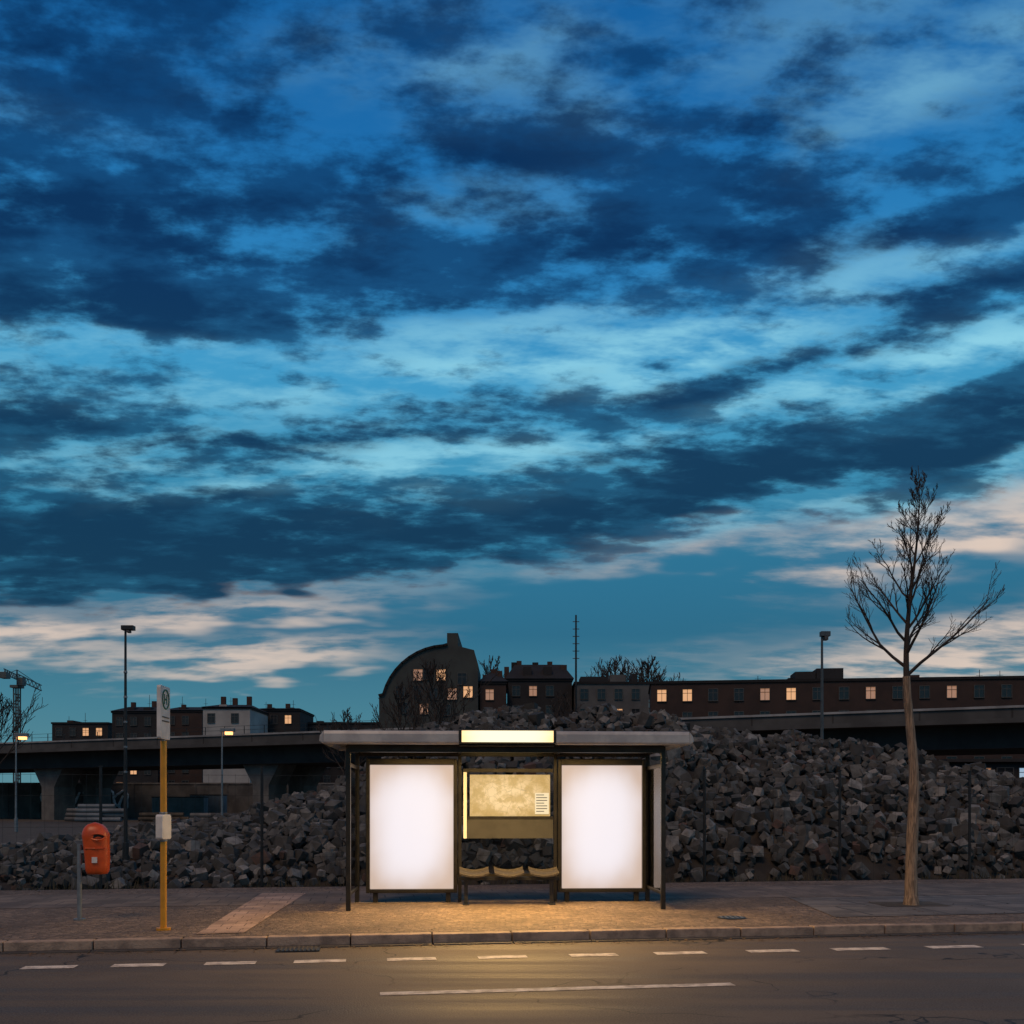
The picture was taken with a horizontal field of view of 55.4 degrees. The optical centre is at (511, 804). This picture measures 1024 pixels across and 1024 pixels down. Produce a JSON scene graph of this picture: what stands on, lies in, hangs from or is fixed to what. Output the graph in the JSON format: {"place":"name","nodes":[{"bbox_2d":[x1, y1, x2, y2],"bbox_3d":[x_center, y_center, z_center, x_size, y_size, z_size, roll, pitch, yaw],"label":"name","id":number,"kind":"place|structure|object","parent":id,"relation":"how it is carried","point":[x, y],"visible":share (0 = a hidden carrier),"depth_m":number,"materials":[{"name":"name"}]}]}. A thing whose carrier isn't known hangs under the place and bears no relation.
{"place":"outdoors","nodes":[
{"label":"outdoors","id":0,"kind":"place"},
{"bbox_2d":[51,722,111,782],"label":"walls","id":1,"kind":"structure","parent":0,"point":[91,726],"depth_m":190.00,"materials":[{"name":"brick"}]},
{"bbox_2d":[67,713,86,721],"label":"roof structures","id":2,"kind":"object","parent":1,"relation":"on","point":[85,720],"visible":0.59,"depth_m":194.13,"materials":[{"name":"metal"}]},
{"bbox_2d":[56,728,101,735],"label":"windows","id":3,"kind":"structure","parent":1,"relation":"attached to","point":[72,731],"depth_m":189.95,"materials":[{"name":"yellow glass"}]},
{"bbox_2d":[111,711,159,782],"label":"walls","id":4,"kind":"structure","parent":0,"point":[140,729],"depth_m":180.00,"materials":[{"name":"brick"}]},
{"bbox_2d":[116,717,150,782],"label":"windows","id":5,"kind":"structure","parent":4,"relation":"attached to","point":[133,721],"depth_m":179.95,"materials":[{"name":"black glass"}]},
{"bbox_2d":[112,701,156,710],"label":"roof","id":6,"kind":"structure","parent":4,"relation":"on","point":[133,707],"depth_m":181.50,"materials":[{"name":"tile"}]},
{"bbox_2d":[167,710,202,782],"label":"walls","id":7,"kind":"structure","parent":0,"point":[195,723],"depth_m":182.00,"materials":[{"name":"brick"}]},
{"bbox_2d":[168,716,188,782],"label":"windows","id":8,"kind":"structure","parent":7,"relation":"attached to","point":[185,720],"depth_m":181.95,"materials":[{"name":"black glass"}]},
{"bbox_2d":[170,705,202,709],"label":"roof","id":9,"kind":"structure","parent":7,"relation":"on","point":[183,707],"depth_m":183.76,"materials":[{"name":"tile"}]},
{"bbox_2d":[202,696,268,782],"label":"building","id":10,"kind":"structure","parent":0,"point":[235,715],"depth_m":165.00,"materials":[{"name":"paint"}]},
{"bbox_2d":[207,713,238,722],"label":"windows","id":11,"kind":"structure","parent":10,"relation":"in","point":[210,716],"depth_m":164.95,"materials":[{"name":"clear glass"}]},
{"bbox_2d":[261,709,313,732],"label":"walls","id":12,"kind":"structure","parent":0,"point":[300,716],"depth_m":178.00,"materials":[{"name":"brick"}]},
{"bbox_2d":[270,715,291,732],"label":"windows","id":13,"kind":"structure","parent":12,"relation":"attached to","point":[287,719],"depth_m":177.95,"materials":[{"name":"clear glass"}]},
{"bbox_2d":[259,704,313,714],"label":"roof","id":14,"kind":"structure","parent":12,"relation":"on","point":[269,706],"depth_m":180.36,"materials":[{"name":"tile"}]},
{"bbox_2d":[308,722,378,782],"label":"walls","id":15,"kind":"structure","parent":0,"point":[333,771],"depth_m":185.00,"materials":[{"name":"brick"}]},
{"bbox_2d":[310,728,370,782],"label":"windows","id":16,"kind":"structure","parent":15,"relation":"attached to","point":[326,779],"depth_m":184.95,"materials":[{"name":"black glass"}]},
{"bbox_2d":[379,633,480,728],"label":"walls","id":17,"kind":"structure","parent":0,"point":[463,660],"depth_m":140.00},
{"bbox_2d":[378,643,446,695],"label":"curved roof","id":18,"kind":"structure","parent":17,"relation":"attached to","point":[405,660],"depth_m":139.75,"materials":[{"name":"metal"}]},
{"bbox_2d":[395,668,472,715],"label":"windows","id":19,"kind":"structure","parent":17,"relation":"attached to","point":[461,677],"depth_m":139.95,"materials":[{"name":"yellow"}]},
{"bbox_2d":[479,681,506,710],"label":"walls","id":20,"kind":"structure","parent":0,"point":[500,690],"depth_m":141.00,"materials":[{"name":"brick"}]},
{"bbox_2d":[485,689,493,699],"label":"windows","id":21,"kind":"structure","parent":20,"relation":"attached to","point":[489,694],"depth_m":140.95,"materials":[{"name":"yellow glass"}]},
{"bbox_2d":[478,669,507,688],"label":"roof","id":22,"kind":"structure","parent":20,"relation":"on","point":[490,676],"depth_m":143.07,"materials":[{"name":"tile"}]},
{"bbox_2d":[0,818,1015,946],"bbox_3d":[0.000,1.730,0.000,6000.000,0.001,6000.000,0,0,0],"label":"ground","id":23,"kind":"structure","parent":0,"point":[31,828],"depth_m":74.97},
{"bbox_2d":[0,668,41,782],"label":"tower crane","id":24,"kind":"object","parent":23,"relation":"on","point":[21,682],"visible":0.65,"depth_m":149.60,"materials":[{"name":"paint"}]},
{"bbox_2d":[14,733,28,831],"bbox_3d":[-31.209,-1.421,62.000,0.886,6.281,0.300,0,0,0],"label":"street lamp","id":25,"kind":"object","parent":23,"relation":"on","point":[22,736],"visible":0.97,"depth_m":61.94,"materials":[{"name":"metal"}]},
{"bbox_2d":[0,683,47,764],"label":"bare tree","id":26,"kind":"object","parent":23,"relation":"on","point":[7,708],"visible":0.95,"depth_m":89.79,"materials":[{"name":"brown plant"}]},
{"bbox_2d":[121,625,135,865],"bbox_3d":[-8.463,-1.117,21.500,0.270,5.673,0.160,0,0,0],"label":"street lamp","id":27,"kind":"object","parent":23,"relation":"on","point":[126,629],"visible":0.85,"depth_m":21.47,"materials":[{"name":"metal"}]},
{"bbox_2d":[64,804,237,821],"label":"pipe stacks","id":28,"kind":"object","parent":23,"relation":"on","point":[111,813],"visible":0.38,"depth_m":99.15,"materials":[{"name":"concrete"}]},
{"bbox_2d":[0,783,334,817],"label":"wall","id":29,"kind":"structure","parent":23,"relation":"on","point":[235,793],"depth_m":125.66,"materials":[{"name":"concrete"}]},
{"bbox_2d":[40,790,128,808],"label":"graffiti","id":30,"kind":"object","parent":29,"relation":"attached to","point":[113,799],"visible":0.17,"depth_m":125.37,"materials":[{"name":"paint"}]},
{"bbox_2d":[151,797,207,817],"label":"site container","id":31,"kind":"object","parent":23,"relation":"on","point":[186,806],"visible":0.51,"depth_m":116.35,"materials":[{"name":"metal"}]},
{"bbox_2d":[189,794,226,812],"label":"site container","id":32,"kind":"object","parent":23,"relation":"on","point":[214,803],"visible":0.41,"depth_m":120.28,"materials":[{"name":"metal"}]},
{"bbox_2d":[220,728,234,814],"bbox_3d":[-17.514,-1.503,60.000,0.886,6.445,0.300,0,0,0],"label":"street lamp","id":33,"kind":"object","parent":23,"relation":"on","point":[228,731],"visible":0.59,"depth_m":59.95,"materials":[{"name":"metal"}]},
{"bbox_2d":[315,708,386,774],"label":"bare tree","id":34,"kind":"object","parent":23,"relation":"on","point":[340,728],"visible":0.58,"depth_m":90.00,"materials":[{"name":"brown plant"}]},
{"bbox_2d":[370,680,448,730],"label":"bare tree","id":35,"kind":"object","parent":23,"relation":"on","point":[402,696],"visible":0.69,"depth_m":73.68,"materials":[{"name":"brown plant"}]},
{"bbox_2d":[404,654,498,728],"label":"bare tree","id":36,"kind":"object","parent":23,"relation":"on","point":[441,685],"visible":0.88,"depth_m":69.70,"materials":[{"name":"brown plant"}]},
{"bbox_2d":[478,655,506,705],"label":"bare tree","id":37,"kind":"object","parent":23,"relation":"on","point":[486,670],"visible":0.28,"depth_m":164.51,"materials":[{"name":"brown plant"}]},
{"bbox_2d":[0,702,1023,890],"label":"rubble pile","id":38,"kind":"object","parent":23,"relation":"on","point":[800,834],"visible":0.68,"depth_m":23.15,"materials":[{"name":"stone"}]},
{"bbox_2d":[0,705,1023,819],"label":"viaduct","id":39,"kind":"object","parent":23,"relation":"on","point":[990,730],"visible":0.57,"depth_m":98.66,"materials":[{"name":"concrete"}]},
{"bbox_2d":[0,766,1023,889],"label":"fence","id":40,"kind":"object","parent":23,"relation":"on","point":[261,826],"visible":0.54,"depth_m":20.34,"materials":[{"name":"metal"}]},
{"bbox_2d":[15,867,1023,889],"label":"dry grass","id":41,"kind":"structure","parent":23,"relation":"on","point":[267,885],"depth_m":20.01,"materials":[{"name":"brown plant"}]},
{"bbox_2d":[548,689,583,717],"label":"bare tree","id":42,"kind":"object","parent":23,"relation":"on","point":[560,706],"visible":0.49,"depth_m":79.97,"materials":[{"name":"brown plant"}]},
{"bbox_2d":[573,615,578,711],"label":"antenna mast","id":43,"kind":"object","parent":23,"relation":"on","point":[575,636],"visible":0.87,"depth_m":145.88,"materials":[{"name":"metal"}]},
{"bbox_2d":[585,655,644,681],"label":"bare tree","id":44,"kind":"object","parent":23,"relation":"on","point":[605,672],"visible":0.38,"depth_m":171.43,"materials":[{"name":"brown plant"}]},
{"bbox_2d":[624,655,683,681],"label":"bare tree","id":45,"kind":"object","parent":23,"relation":"on","point":[647,668],"visible":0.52,"depth_m":169.21,"materials":[{"name":"brown plant"}]},
{"bbox_2d":[819,631,830,738],"bbox_3d":[14.416,-3.141,45.000,0.494,9.722,0.300,0,0,0],"label":"street lamp","id":46,"kind":"object","parent":23,"relation":"on","point":[824,635],"visible":0.4,"depth_m":44.95,"materials":[{"name":"grey metal"}]},
{"bbox_2d":[648,676,1023,759],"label":"walls","id":47,"kind":"structure","parent":23,"relation":"on","point":[701,705],"depth_m":125.27,"materials":[{"name":"brick"}]},
{"bbox_2d":[657,668,982,680],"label":"roof structures","id":48,"kind":"object","parent":47,"relation":"on","point":[828,673],"visible":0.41,"depth_m":128.34,"materials":[{"name":"metal"}]},
{"bbox_2d":[657,684,1011,758],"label":"windows","id":49,"kind":"structure","parent":47,"relation":"attached to","point":[951,691],"depth_m":125.08,"materials":[{"name":"grey glass"}]},
{"bbox_2d":[0,933,1023,1023],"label":"road","id":50,"kind":"structure","parent":0,"point":[908,980],"depth_m":9.34,"materials":[{"name":"grey asphalt"}]},
{"bbox_2d":[276,946,320,952],"bbox_3d":[-2.526,1.710,11.540,0.500,0.028,0.300,0,0,-8],"label":"drain grate","id":51,"kind":"object","parent":50,"relation":"on","point":[297,949],"visible":1,"depth_m":11.45,"materials":[{"name":"metal"}]},
{"bbox_2d":[0,921,1023,953],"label":"kerb","id":52,"kind":"structure","parent":50,"relation":"on","point":[343,940],"depth_m":12.18,"materials":[{"name":"concrete"}]},
{"bbox_2d":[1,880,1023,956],"bbox_3d":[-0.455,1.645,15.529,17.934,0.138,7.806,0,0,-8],"label":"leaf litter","id":53,"kind":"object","parent":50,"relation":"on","point":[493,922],"visible":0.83,"depth_m":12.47,"materials":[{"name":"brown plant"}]},
{"bbox_2d":[20,944,1023,994],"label":"road marking","id":54,"kind":"object","parent":50,"relation":"on","point":[502,956],"visible":1,"depth_m":10.42,"materials":[{"name":"paint"}]},
{"bbox_2d":[0,878,1023,939],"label":"pavement","id":55,"kind":"structure","parent":0,"point":[114,922],"depth_m":13.99,"materials":[{"name":"concrete"}]},
{"bbox_2d":[73,822,109,920],"bbox_3d":[-5.858,0.920,13.585,0.474,1.360,0.348,0,0,-12],"label":"litter bin","id":56,"kind":"object","parent":55,"relation":"on","point":[96,843],"visible":1,"depth_m":13.50,"materials":[{"name":"metal"}]},
{"bbox_2d":[156,685,170,930],"bbox_3d":[-4.461,0.040,12.480,0.180,3.120,0.349,0,0,21],"label":"bus stop sign","id":57,"kind":"object","parent":55,"relation":"on","point":[163,825],"visible":1,"depth_m":12.44,"materials":[{"name":"yellow metal"}]},
{"bbox_2d":[197,893,304,933],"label":"tactile paving","id":58,"kind":"structure","parent":55,"relation":"on","point":[263,905],"depth_m":14.31,"materials":[{"name":"grey concrete"}]},
{"bbox_2d":[319,729,693,910],"bbox_3d":[-0.105,0.240,15.413,5.558,2.720,1.991,0,0,-3],"label":"bus shelter","id":59,"kind":"object","parent":55,"relation":"on","point":[604,826],"visible":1,"depth_m":16.01,"materials":[{"name":"grey metal"}]},
{"bbox_2d":[0,883,1023,907],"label":"slab path","id":60,"kind":"structure","parent":55,"relation":"on","point":[138,900],"depth_m":17.20,"materials":[{"name":"grey concrete"}]},
{"bbox_2d":[717,916,745,919],"bbox_3d":[3.108,1.591,13.802,0.400,0.015,0.400,0,0,0],"label":"manhole cover","id":61,"kind":"object","parent":55,"relation":"on","point":[731,917],"visible":1,"depth_m":13.73,"materials":[{"name":"metal"}]},
{"bbox_2d":[788,894,1023,916],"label":"concrete paving","id":62,"kind":"structure","parent":55,"relation":"on","point":[864,906],"depth_m":15.45,"materials":[{"name":"grey concrete"}]},
{"bbox_2d":[870,901,949,905],"bbox_3d":[6.368,1.587,15.650,1.054,0.001,0.732,0,0,-4],"label":"tree pit","id":63,"kind":"object","parent":62,"relation":"on","point":[925,903],"visible":0.8,"depth_m":15.55,"materials":[{"name":"brown soil"}]},
{"bbox_2d":[842,467,1004,904],"bbox_3d":[6.470,-1.919,15.457,2.356,7.045,1.977,0,0,30],"label":"bare tree","id":64,"kind":"object","parent":63,"relation":"on","point":[911,885],"visible":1,"depth_m":15.54,"materials":[{"name":"brown plant"}]},
{"bbox_2d":[0,0,1023,782],"label":"sky","id":65,"kind":"structure","parent":0,"point":[339,339],"materials":[{"name":"blue"}]},
{"bbox_2d":[506,679,572,716],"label":"walls","id":66,"kind":"structure","parent":0,"point":[541,699],"depth_m":150.00,"materials":[{"name":"brick"}]},
{"bbox_2d":[512,686,553,714],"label":"windows","id":67,"kind":"structure","parent":66,"relation":"attached to","point":[532,690],"depth_m":149.95,"materials":[{"name":"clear glass"}]},
{"bbox_2d":[505,661,573,679],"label":"roof","id":68,"kind":"structure","parent":66,"relation":"on","point":[519,670],"depth_m":151.13,"materials":[{"name":"tile"}]},
{"bbox_2d":[504,662,566,677],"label":"roof structures","id":69,"kind":"object","parent":68,"relation":"on","point":[506,671],"visible":0.38,"depth_m":153.00,"materials":[{"name":"black"}]},
{"bbox_2d":[572,682,649,713],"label":"walls","id":70,"kind":"structure","parent":0,"point":[626,703],"depth_m":148.00,"materials":[{"name":"concrete"}]},
{"bbox_2d":[579,674,636,681],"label":"roof structures","id":71,"kind":"object","parent":70,"relation":"on","point":[621,678],"visible":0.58,"depth_m":151.00,"materials":[{"name":"metal"}]},
{"bbox_2d":[580,689,639,713],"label":"windows","id":72,"kind":"structure","parent":70,"relation":"attached to","point":[601,694],"depth_m":147.95,"materials":[{"name":"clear glass"}]},
{"bbox_2d":[938,759,1023,777],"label":"lit pavilion","id":73,"kind":"structure","parent":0,"point":[1015,767],"depth_m":94.67,"materials":[{"name":"concrete"}]}
]}

